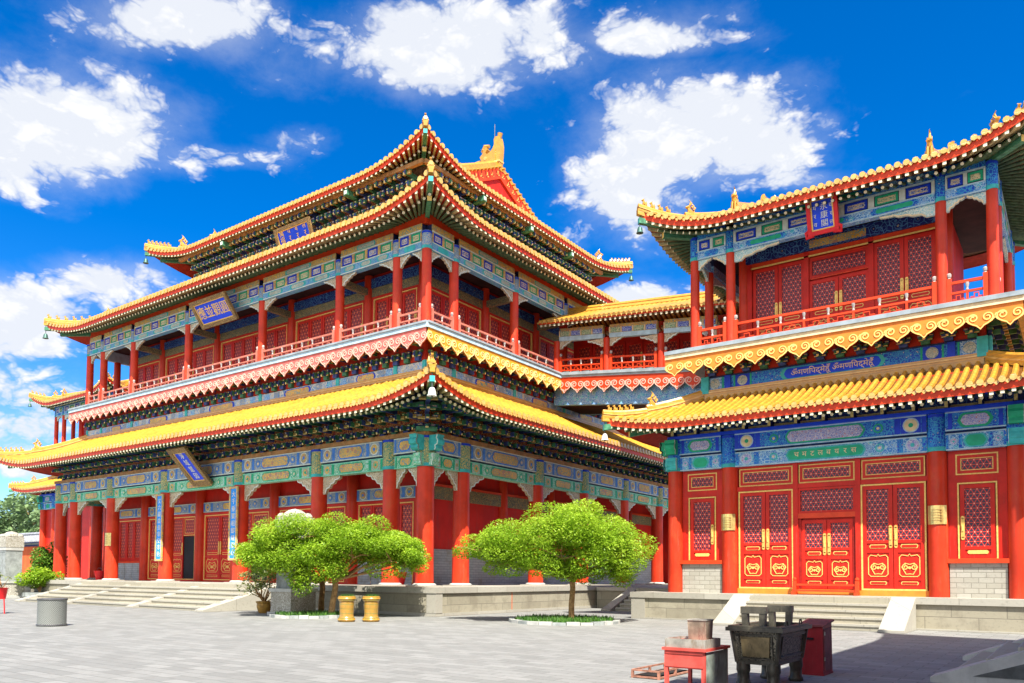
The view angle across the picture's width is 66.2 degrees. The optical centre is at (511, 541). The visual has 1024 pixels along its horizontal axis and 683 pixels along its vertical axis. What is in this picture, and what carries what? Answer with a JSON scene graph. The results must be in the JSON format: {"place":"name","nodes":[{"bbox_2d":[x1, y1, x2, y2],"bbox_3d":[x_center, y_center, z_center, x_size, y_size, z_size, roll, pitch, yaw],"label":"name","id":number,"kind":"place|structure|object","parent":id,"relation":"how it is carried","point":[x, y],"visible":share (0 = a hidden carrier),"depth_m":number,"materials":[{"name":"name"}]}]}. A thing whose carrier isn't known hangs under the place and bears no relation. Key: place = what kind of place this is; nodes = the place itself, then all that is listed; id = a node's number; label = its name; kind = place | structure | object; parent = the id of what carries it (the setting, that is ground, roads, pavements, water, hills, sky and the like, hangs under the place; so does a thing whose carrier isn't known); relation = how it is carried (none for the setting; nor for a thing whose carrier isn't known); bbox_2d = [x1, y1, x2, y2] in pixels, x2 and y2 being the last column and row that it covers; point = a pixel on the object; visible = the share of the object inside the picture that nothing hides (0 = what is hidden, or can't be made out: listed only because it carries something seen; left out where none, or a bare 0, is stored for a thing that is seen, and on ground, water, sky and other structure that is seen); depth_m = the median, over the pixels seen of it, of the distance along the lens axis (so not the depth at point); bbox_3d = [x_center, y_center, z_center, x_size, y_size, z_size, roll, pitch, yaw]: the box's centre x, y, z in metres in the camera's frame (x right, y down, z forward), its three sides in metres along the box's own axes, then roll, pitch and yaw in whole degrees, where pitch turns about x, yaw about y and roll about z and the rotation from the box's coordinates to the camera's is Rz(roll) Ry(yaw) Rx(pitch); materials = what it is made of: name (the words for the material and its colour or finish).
{"place":"outdoors","nodes":[
{"label":"outdoors","id":0,"kind":"place"},
{"bbox_2d":[0,532,38,577],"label":"courtyard wall","id":1,"kind":"structure","parent":0,"point":[31,540],"depth_m":81.10,"materials":[{"name":"paint"}]},
{"bbox_2d":[0,598,1023,682],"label":"ground","id":2,"kind":"structure","parent":0,"point":[97,644],"depth_m":17.45,"materials":[{"name":"stone"}]},
{"bbox_2d":[0,531,24,597],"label":"stone stele","id":3,"kind":"object","parent":2,"relation":"on","point":[11,547],"visible":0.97,"depth_m":50.41,"materials":[{"name":"stone"}]},
{"bbox_2d":[0,492,38,533],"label":"broadleaf tree","id":4,"kind":"object","parent":2,"relation":"on","point":[7,520],"visible":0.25,"depth_m":108.90,"materials":[{"name":"green plant"}]},
{"bbox_2d":[1,492,39,532],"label":"broadleaf tree","id":5,"kind":"object","parent":2,"relation":"on","point":[26,506],"visible":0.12,"depth_m":99.37,"materials":[{"name":"green plant"}]},
{"bbox_2d":[22,592,42,597],"bbox_3d":[-30.708,3.463,51.030,1.932,0.360,1.932,-1,-3,36],"label":"shrub planter","id":6,"kind":"object","parent":2,"relation":"on","point":[25,594],"visible":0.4,"depth_m":50.16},
{"bbox_2d":[13,566,64,591],"bbox_3d":[-30.508,2.418,50.838,2.796,1.774,2.150,1,-2,-4],"label":"leafy shrub","id":7,"kind":"object","parent":6,"relation":"in","point":[37,577],"visible":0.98,"depth_m":50.63,"materials":[{"name":"green plant"}]},
{"bbox_2d":[28,504,39,532],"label":"broadleaf tree","id":8,"kind":"object","parent":2,"relation":"on","point":[35,513],"visible":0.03,"depth_m":90.60,"materials":[{"name":"green plant"}]},
{"bbox_2d":[29,541,67,577],"bbox_3d":[-32.734,1.873,55.151,2.839,3.890,2.656,0,-2,0],"label":"leafy shrub","id":9,"kind":"object","parent":2,"relation":"on","point":[44,559],"visible":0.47,"depth_m":54.68,"materials":[{"name":"green plant"}]},
{"bbox_2d":[36,598,67,626],"bbox_3d":[-14.189,2.174,24.212,0.840,0.850,0.840,-1,-3,36],"label":"litter bin","id":10,"kind":"object","parent":2,"relation":"on","point":[51,612],"visible":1,"depth_m":23.89,"materials":[{"name":"metal"}]},
{"bbox_2d":[8,373,128,578],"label":"side pavilion","id":11,"kind":"structure","parent":2,"relation":"on","point":[44,489],"depth_m":71.31,"materials":[{"name":"red lacquered wood"},{"name":"glazed roof tile"},{"name":"painted wood"}]},
{"bbox_2d":[237,569,275,612],"bbox_3d":[-10.654,2.004,33.153,2.356,2.020,2.048,-1,-3,36],"label":"potted plant","id":12,"kind":"object","parent":2,"relation":"on","point":[263,605],"visible":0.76,"depth_m":33.02,"materials":[{"name":"green plant"}]},
{"bbox_2d":[267,509,317,614],"bbox_3d":[-8.795,0.812,31.678,1.440,4.300,1.440,-1,-3,36],"label":"stone stele","id":13,"kind":"object","parent":2,"relation":"on","point":[283,597],"visible":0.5,"depth_m":31.26,"materials":[{"name":"stone"}]},
{"bbox_2d":[269,609,339,618],"bbox_3d":[-7.887,2.805,30.734,3.100,0.290,3.082,-1,-3,36],"label":"tree bed","id":14,"kind":"object","parent":2,"relation":"on","point":[318,614],"visible":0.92,"depth_m":29.68,"materials":[{"name":"stone"}]},
{"bbox_2d":[228,511,374,610],"bbox_3d":[-8.362,0.922,31.570,5.662,4.178,6.133,2,-3,-26],"label":"pagoda tree","id":15,"kind":"object","parent":14,"relation":"in","point":[261,553],"visible":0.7,"depth_m":29.74,"materials":[{"name":"green plant"}]},
{"bbox_2d":[289,514,432,613],"bbox_3d":[-5.908,0.969,30.843,5.553,4.058,4.137,1,-3,-5],"label":"pagoda tree","id":16,"kind":"object","parent":14,"relation":"in","point":[387,548],"visible":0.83,"depth_m":30.00,"materials":[{"name":"green plant"}]},
{"bbox_2d":[0,113,667,616],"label":"temple pavilion","id":17,"kind":"structure","parent":2,"relation":"on","point":[384,291],"depth_m":41.92,"materials":[{"name":"red lacquered wood"},{"name":"glazed roof tile"},{"name":"painted wood"}]},
{"bbox_2d":[119,522,126,560],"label":"window","id":18,"kind":"structure","parent":17,"relation":"in","point":[123,525],"depth_m":53.33,"materials":[{"name":"red paint"}]},
{"bbox_2d":[126,521,133,560],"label":"window","id":19,"kind":"structure","parent":17,"relation":"in","point":[130,525],"depth_m":52.77,"materials":[{"name":"red paint"}]},
{"bbox_2d":[133,521,140,560],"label":"window","id":20,"kind":"structure","parent":17,"relation":"in","point":[136,554],"depth_m":52.27,"materials":[{"name":"red paint"}]},
{"bbox_2d":[144,364,151,389],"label":"door","id":21,"kind":"structure","parent":17,"relation":"in","point":[147,369],"depth_m":54.03,"materials":[{"name":"red paint"}]},
{"bbox_2d":[149,520,158,577],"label":"door","id":22,"kind":"structure","parent":17,"relation":"in","point":[153,565],"depth_m":51.08,"materials":[{"name":"red paint"}]},
{"bbox_2d":[154,494,163,560],"bbox_3d":[-20.573,-0.829,45.774,0.720,3.910,0.090,-1,-3,36],"label":"couplet board","id":23,"kind":"object","parent":17,"relation":"attached to","point":[159,522],"visible":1,"depth_m":45.73,"materials":[{"name":"blue wood"}]},
{"bbox_2d":[167,357,175,383],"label":"door","id":24,"kind":"structure","parent":17,"relation":"in","point":[171,363],"depth_m":52.29,"materials":[{"name":"red paint"}]},
{"bbox_2d":[173,518,183,578],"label":"door","id":25,"kind":"structure","parent":17,"relation":"in","point":[178,550],"depth_m":49.30,"materials":[{"name":"red paint"}]},
{"bbox_2d":[176,355,183,381],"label":"door","id":26,"kind":"structure","parent":17,"relation":"in","point":[180,359],"depth_m":51.72,"materials":[{"name":"red paint"}]},
{"bbox_2d":[183,536,193,578],"bbox_3d":[-19.943,1.005,48.599,1.273,2.680,0.040,-1,-3,36],"label":"doorway","id":27,"kind":"structure","parent":17,"relation":"in","point":[188,540],"depth_m":48.64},
{"bbox_2d":[166,446,212,486],"bbox_3d":[-17.602,-4.101,42.860,1.750,1.938,1.822,-1,-3,36],"label":"name tablet","id":28,"kind":"object","parent":17,"relation":"attached to","point":[189,465],"visible":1,"depth_m":42.79,"materials":[{"name":"blue wood"}]},
{"bbox_2d":[184,517,194,535],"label":"window","id":29,"kind":"structure","parent":17,"relation":"in","point":[189,523],"depth_m":48.66,"materials":[{"name":"red wood"}]},
{"bbox_2d":[194,349,203,376],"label":"door","id":30,"kind":"structure","parent":17,"relation":"in","point":[199,355],"depth_m":50.41,"materials":[{"name":"red paint"}]},
{"bbox_2d":[204,347,212,373],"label":"door","id":31,"kind":"structure","parent":17,"relation":"in","point":[208,353],"depth_m":49.80,"materials":[{"name":"red paint"}]},
{"bbox_2d":[204,515,220,578],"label":"door","id":32,"kind":"structure","parent":17,"relation":"in","point":[212,538],"depth_m":47.15,"materials":[{"name":"red paint"}]},
{"bbox_2d":[189,291,238,329],"bbox_3d":[-16.989,-13.147,44.684,3.400,1.388,1.070,-1,-3,36],"label":"name tablet","id":33,"kind":"object","parent":17,"relation":"attached to","point":[213,310],"visible":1,"depth_m":44.61,"materials":[{"name":"blue wood"}]},
{"bbox_2d":[219,515,229,578],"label":"door","id":34,"kind":"structure","parent":17,"relation":"in","point":[224,567],"depth_m":46.45,"materials":[{"name":"red paint"}]},
{"bbox_2d":[222,341,232,369],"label":"door","id":35,"kind":"structure","parent":17,"relation":"in","point":[227,347],"depth_m":48.62,"materials":[{"name":"red paint"}]},
{"bbox_2d":[228,486,238,559],"bbox_3d":[-14.750,-0.970,41.542,0.720,3.910,0.090,-1,-3,36],"label":"couplet board","id":36,"kind":"object","parent":17,"relation":"attached to","point":[233,514],"visible":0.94,"depth_m":41.52,"materials":[{"name":"blue wood"}]},
{"bbox_2d":[232,338,242,367],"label":"door","id":37,"kind":"structure","parent":17,"relation":"in","point":[237,344],"depth_m":47.99,"materials":[{"name":"red paint"}]},
{"bbox_2d":[243,335,253,364],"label":"door","id":38,"kind":"structure","parent":17,"relation":"in","point":[248,342],"depth_m":47.38,"materials":[{"name":"red paint"}]},
{"bbox_2d":[252,512,267,532],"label":"window","id":39,"kind":"structure","parent":17,"relation":"in","point":[256,516],"depth_m":44.57,"materials":[{"name":"red wood"}]},
{"bbox_2d":[267,329,275,358],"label":"door","id":40,"kind":"structure","parent":17,"relation":"in","point":[271,335],"depth_m":46.09,"materials":[{"name":"red paint"}]},
{"bbox_2d":[275,326,286,356],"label":"door","id":41,"kind":"structure","parent":17,"relation":"in","point":[280,332],"depth_m":45.56,"materials":[{"name":"red paint"}]},
{"bbox_2d":[273,216,313,245],"bbox_3d":[-12.884,-18.016,46.497,3.200,1.558,0.698,-1,-3,36],"label":"name tablet","id":42,"kind":"object","parent":17,"relation":"attached to","point":[300,228],"visible":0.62,"depth_m":46.35,"materials":[{"name":"blue wood"}]},
{"bbox_2d":[297,319,309,351],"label":"door","id":43,"kind":"structure","parent":17,"relation":"in","point":[303,333],"depth_m":44.35,"materials":[{"name":"red paint"}]},
{"bbox_2d":[309,316,322,348],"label":"door","id":44,"kind":"structure","parent":17,"relation":"in","point":[316,324],"depth_m":43.72,"materials":[{"name":"red paint"}]},
{"bbox_2d":[322,312,334,344],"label":"door","id":45,"kind":"structure","parent":17,"relation":"in","point":[329,319],"depth_m":43.15,"materials":[{"name":"red paint"}]},
{"bbox_2d":[329,507,344,580],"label":"door","id":46,"kind":"structure","parent":17,"relation":"in","point":[342,509],"depth_m":40.75,"materials":[{"name":"red paint"}]},
{"bbox_2d":[349,305,361,338],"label":"door","id":47,"kind":"structure","parent":17,"relation":"in","point":[355,313],"depth_m":41.87,"materials":[{"name":"red paint"}]},
{"bbox_2d":[359,505,372,557],"bbox_3d":[-7.337,-0.500,39.446,0.897,2.680,0.080,-1,-3,36],"label":"window","id":48,"kind":"structure","parent":17,"relation":"in","point":[364,510],"depth_m":39.48,"materials":[{"name":"red paint"}]},
{"bbox_2d":[375,297,388,331],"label":"door","id":49,"kind":"structure","parent":17,"relation":"in","point":[382,305],"depth_m":40.70,"materials":[{"name":"red paint"}]},
{"bbox_2d":[400,503,412,536],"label":"window","id":50,"kind":"structure","parent":17,"relation":"in","point":[406,509],"depth_m":37.84,"materials":[{"name":"red paint"}]},
{"bbox_2d":[402,289,415,324],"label":"door","id":51,"kind":"structure","parent":17,"relation":"in","point":[409,298],"depth_m":39.57,"materials":[{"name":"red paint"}]},
{"bbox_2d":[431,290,442,323],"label":"door","id":52,"kind":"structure","parent":17,"relation":"in","point":[436,298],"depth_m":39.84,"materials":[{"name":"red paint"}]},
{"bbox_2d":[443,296,448,325],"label":"door","id":53,"kind":"structure","parent":17,"relation":"in","point":[445,299],"depth_m":40.35,"materials":[{"name":"red paint"}]},
{"bbox_2d":[458,303,466,334],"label":"door","id":54,"kind":"structure","parent":17,"relation":"in","point":[462,309],"depth_m":41.49,"materials":[{"name":"red paint"}]},
{"bbox_2d":[467,307,478,338],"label":"door","id":55,"kind":"structure","parent":17,"relation":"in","point":[472,314],"depth_m":42.14,"materials":[{"name":"red paint"}]},
{"bbox_2d":[490,317,499,346],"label":"door","id":56,"kind":"structure","parent":17,"relation":"in","point":[494,323],"depth_m":43.71,"materials":[{"name":"red paint"}]},
{"bbox_2d":[500,321,509,350],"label":"door","id":57,"kind":"structure","parent":17,"relation":"in","point":[504,328],"depth_m":44.47,"materials":[{"name":"red paint"}]},
{"bbox_2d":[521,330,529,359],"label":"door","id":58,"kind":"structure","parent":17,"relation":"in","point":[525,337],"depth_m":46.11,"materials":[{"name":"red paint"}]},
{"bbox_2d":[540,339,547,366],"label":"door","id":59,"kind":"structure","parent":17,"relation":"in","point":[543,344],"depth_m":47.68,"materials":[{"name":"red paint"}]},
{"bbox_2d":[537,291,738,414],"bbox_3d":[7.937,-10.206,42.535,12.406,7.304,5.397,-1,-3,36],"label":"bridge corridor","id":60,"kind":"object","parent":17,"relation":"attached to","point":[621,348],"visible":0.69,"depth_m":42.31,"materials":[{"name":"wood"}]},
{"bbox_2d":[577,344,591,370],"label":"door","id":61,"kind":"structure","parent":60,"relation":"in","point":[585,351],"depth_m":45.66,"materials":[{"name":"red paint"}]},
{"bbox_2d":[593,345,603,368],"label":"door","id":62,"kind":"structure","parent":60,"relation":"in","point":[597,349],"depth_m":45.18,"materials":[{"name":"red paint"}]},
{"bbox_2d":[610,342,625,368],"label":"door","id":63,"kind":"structure","parent":60,"relation":"in","point":[617,349],"depth_m":44.34,"materials":[{"name":"red paint"}]},
{"bbox_2d":[627,341,642,368],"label":"door","id":64,"kind":"structure","parent":60,"relation":"in","point":[633,348],"depth_m":43.73,"materials":[{"name":"red paint"}]},
{"bbox_2d":[644,341,657,367],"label":"door","id":65,"kind":"structure","parent":60,"relation":"in","point":[649,346],"depth_m":43.21,"materials":[{"name":"red paint"}]},
{"bbox_2d":[665,338,679,350],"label":"door","id":66,"kind":"structure","parent":60,"relation":"in","point":[673,344],"depth_m":42.41,"materials":[{"name":"red paint"}]},
{"bbox_2d":[337,594,355,621],"bbox_3d":[-5.807,2.308,27.573,0.642,0.999,0.642,-1,-3,36],"label":"glazed pot","id":67,"kind":"object","parent":2,"relation":"on","point":[346,605],"visible":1,"depth_m":27.35,"materials":[{"name":"ceramic"}]},
{"bbox_2d":[362,594,380,621],"bbox_3d":[-4.969,2.320,27.705,0.642,0.999,0.642,-1,-3,36],"label":"glazed pot","id":68,"kind":"object","parent":2,"relation":"on","point":[371,603],"visible":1,"depth_m":27.48,"materials":[{"name":"ceramic"}]},
{"bbox_2d":[509,613,619,625],"bbox_3d":[1.880,2.771,28.267,4.000,0.290,3.977,-1,-3,36],"label":"tree bed","id":69,"kind":"object","parent":2,"relation":"on","point":[563,620],"visible":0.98,"depth_m":27.08,"materials":[{"name":"plant"}]},
{"bbox_2d":[452,498,659,617],"bbox_3d":[1.671,0.670,28.246,7.229,4.542,4.944,1,-3,-17],"label":"pagoda tree","id":70,"kind":"object","parent":69,"relation":"in","point":[598,542],"visible":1,"depth_m":27.68,"materials":[{"name":"green plant"}]},
{"bbox_2d":[596,586,667,611],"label":"stone terrace","id":71,"kind":"structure","parent":2,"relation":"on","point":[613,598],"depth_m":39.77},
{"bbox_2d":[631,663,687,679],"bbox_3d":[2.526,2.174,13.219,0.504,0.143,1.264,-1,-3,36],"label":"iron rack","id":72,"kind":"object","parent":2,"relation":"on","point":[649,673],"visible":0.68,"depth_m":12.91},
{"bbox_2d":[662,645,729,682],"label":"candle table","id":73,"kind":"object","parent":2,"relation":"on","point":[712,666],"visible":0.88,"depth_m":11.41,"materials":[{"name":"red metal"}]},
{"bbox_2d":[665,636,720,648],"bbox_3d":[2.671,1.484,11.587,0.620,0.128,0.580,-1,-3,36],"label":"ash tray box","id":74,"kind":"object","parent":73,"relation":"on","point":[683,642],"visible":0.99,"depth_m":11.38,"materials":[{"name":"metal"}]},
{"bbox_2d":[687,618,713,639],"bbox_3d":[2.792,1.304,11.644,0.317,0.314,0.283,-1,-3,36],"label":"square can","id":75,"kind":"object","parent":74,"relation":"on","point":[700,629],"visible":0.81,"depth_m":11.55,"materials":[{"name":"metal"}]},
{"bbox_2d":[725,605,811,682],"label":"incense burner","id":76,"kind":"object","parent":2,"relation":"on","point":[771,646],"visible":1,"depth_m":11.92,"materials":[{"name":"brown metal"}]},
{"bbox_2d":[601,102,1023,634],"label":"side pavilion","id":77,"kind":"structure","parent":2,"relation":"on","point":[851,410],"depth_m":28.05,"materials":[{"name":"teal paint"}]},
{"bbox_2d":[683,469,721,559],"bbox_3d":[7.520,-1.050,30.922,1.650,3.540,0.080,-1,-3,36],"label":"window frame","id":78,"kind":"structure","parent":77,"relation":"in","point":[708,493],"depth_m":30.95,"materials":[{"name":"red paint"}]},
{"bbox_2d":[690,498,714,559],"bbox_3d":[7.486,-0.493,30.857,0.980,2.400,0.120,-1,-3,36],"label":"window","id":79,"kind":"structure","parent":77,"relation":"in","point":[702,511],"depth_m":30.87,"materials":[{"name":"red paint"}]},
{"bbox_2d":[688,472,716,491],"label":"window","id":80,"kind":"structure","parent":77,"relation":"in","point":[699,482],"depth_m":30.93,"materials":[{"name":"red wood"}]},
{"bbox_2d":[721,514,734,530],"bbox_3d":[8.239,-0.745,29.988,0.550,0.620,0.154,-1,-3,36],"label":"notice plaque","id":81,"kind":"object","parent":77,"relation":"attached to","point":[727,521],"visible":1,"depth_m":29.91,"materials":[{"name":"gold metal"}]},
{"bbox_2d":[740,492,765,586],"bbox_3d":[9.104,-0.063,29.658,0.960,3.600,0.120,-1,-3,36],"label":"door","id":82,"kind":"structure","parent":77,"relation":"in","point":[752,505],"depth_m":29.67,"materials":[{"name":"red paint"}]},
{"bbox_2d":[739,466,792,486],"bbox_3d":[9.521,-2.450,29.478,2.000,0.680,0.050,-1,-3,36],"label":"window","id":83,"kind":"structure","parent":77,"relation":"in","point":[780,475],"depth_m":29.46,"materials":[{"name":"red wood"}]},
{"bbox_2d":[753,266,778,335],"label":"door","id":84,"kind":"structure","parent":77,"relation":"in","point":[765,281],"depth_m":31.88,"materials":[{"name":"red paint"}]},
{"bbox_2d":[766,490,791,587],"bbox_3d":[9.897,-0.082,29.082,0.960,3.600,0.120,-1,-3,36],"label":"door","id":85,"kind":"structure","parent":77,"relation":"in","point":[778,503],"depth_m":29.09,"materials":[{"name":"red paint"}]},
{"bbox_2d":[778,260,803,330],"bbox_3d":[11.135,-9.428,31.238,1.025,3.420,0.120,-1,-3,36],"label":"door","id":86,"kind":"structure","parent":77,"relation":"in","point":[790,275],"depth_m":31.28,"materials":[{"name":"red paint"}]},
{"bbox_2d":[801,520,827,588],"bbox_3d":[10.923,0.455,28.358,0.870,2.480,0.120,-1,-3,36],"label":"door","id":87,"kind":"structure","parent":77,"relation":"in","point":[814,532],"depth_m":28.36,"materials":[{"name":"red paint"}]},
{"bbox_2d":[803,190,843,239],"bbox_3d":[11.242,-11.909,28.453,1.806,1.524,0.589,-1,-3,36],"label":"name tablet","id":88,"kind":"object","parent":77,"relation":"attached to","point":[821,218],"visible":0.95,"depth_m":28.47,"materials":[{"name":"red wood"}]},
{"bbox_2d":[809,276,838,325],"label":"door","id":89,"kind":"structure","parent":77,"relation":"in","point":[823,292],"depth_m":30.54,"materials":[{"name":"red paint"}]},
{"bbox_2d":[799,461,854,483],"bbox_3d":[11.284,-2.492,28.196,1.920,0.680,0.050,-1,-3,36],"label":"window","id":90,"kind":"structure","parent":77,"relation":"in","point":[833,471],"depth_m":28.17,"materials":[{"name":"red wood"}]},
{"bbox_2d":[809,246,867,279],"bbox_3d":[12.587,-10.741,30.263,2.240,0.860,0.050,-1,-3,36],"label":"window","id":91,"kind":"structure","parent":77,"relation":"in","point":[855,259],"depth_m":30.26,"materials":[{"name":"red paint"}]},
{"bbox_2d":[827,519,852,588],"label":"door","id":92,"kind":"structure","parent":77,"relation":"in","point":[839,531],"depth_m":27.84,"materials":[{"name":"red paint"}]},
{"bbox_2d":[839,270,868,320],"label":"door","id":93,"kind":"structure","parent":77,"relation":"in","point":[852,286],"depth_m":29.89,"materials":[{"name":"red paint"}]},
{"bbox_2d":[862,485,893,588],"bbox_3d":[12.630,-0.148,27.095,0.960,3.600,0.120,-1,-3,36],"label":"door","id":94,"kind":"structure","parent":77,"relation":"in","point":[877,501],"depth_m":27.10,"materials":[{"name":"red paint"}]},
{"bbox_2d":[874,237,904,314],"bbox_3d":[14.002,-9.497,29.154,1.025,3.420,0.120,-1,-3,36],"label":"door","id":95,"kind":"structure","parent":77,"relation":"in","point":[888,255],"depth_m":29.18,"materials":[{"name":"red paint"}]},
{"bbox_2d":[861,455,924,479],"bbox_3d":[13.047,-2.535,26.915,2.000,0.680,0.050,-1,-3,36],"label":"window","id":96,"kind":"structure","parent":77,"relation":"in","point":[911,466],"depth_m":26.90,"materials":[{"name":"red wood"}]},
{"bbox_2d":[893,483,925,588],"bbox_3d":[13.423,-0.167,26.519,0.960,3.600,0.120,-1,-3,36],"label":"door","id":97,"kind":"structure","parent":77,"relation":"in","point":[908,499],"depth_m":26.53,"materials":[{"name":"red paint"}]},
{"bbox_2d":[904,230,935,308],"bbox_3d":[14.847,-9.518,28.539,1.025,3.420,0.120,-1,-3,36],"label":"door","id":98,"kind":"structure","parent":77,"relation":"in","point":[919,249],"depth_m":28.58,"materials":[{"name":"red paint"}]},
{"bbox_2d":[928,505,946,524],"bbox_3d":[13.981,-0.884,25.814,0.550,0.620,0.154,-1,-3,36],"label":"notice plaque","id":99,"kind":"object","parent":77,"relation":"attached to","point":[937,514],"visible":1,"depth_m":25.75,"materials":[{"name":"gold metal"}]},
{"bbox_2d":[955,452,998,474],"bbox_3d":[15.065,-2.534,25.446,1.200,0.680,0.050,-1,-3,36],"label":"window","id":100,"kind":"structure","parent":77,"relation":"in","point":[965,464],"depth_m":25.44,"materials":[{"name":"red wood"}]},
{"bbox_2d":[960,483,995,557],"bbox_3d":[15.048,-0.676,25.361,0.980,2.400,0.120,-1,-3,36],"label":"window","id":101,"kind":"structure","parent":77,"relation":"in","point":[977,501],"depth_m":25.37,"materials":[{"name":"red paint"}]},
{"bbox_2d":[948,447,1008,558],"bbox_3d":[15.081,-1.233,25.426,1.650,3.540,0.080,-1,-3,36],"label":"window frame","id":102,"kind":"structure","parent":77,"relation":"in","point":[1001,477],"depth_m":25.34,"materials":[{"name":"red paint"}]},
{"bbox_2d":[800,618,833,675],"bbox_3d":[5.274,1.819,13.625,0.460,0.930,0.660,-1,-3,36],"label":"donation cabinet","id":103,"kind":"object","parent":2,"relation":"on","point":[817,659],"visible":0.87,"depth_m":13.38,"materials":[{"name":"wood"}]},
{"bbox_2d":[930,638,1023,682],"bbox_3d":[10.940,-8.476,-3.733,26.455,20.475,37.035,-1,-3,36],"label":"stone steps","id":104,"kind":"structure","parent":2,"relation":"on","point":[1003,663],"depth_m":12.24,"materials":[{"name":"stone"}]},
{"bbox_2d":[0,0,1023,517],"label":"sky","id":105,"kind":"structure","parent":0,"point":[125,124],"materials":[{"name":"blue"}]},
{"bbox_2d":[791,577,859,595],"bbox_3d":[11.098,1.573,27.805,2.259,0.640,0.560,-1,-3,36],"label":"threshold","id":106,"kind":"object","parent":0,"point":[795,589],"depth_m":27.77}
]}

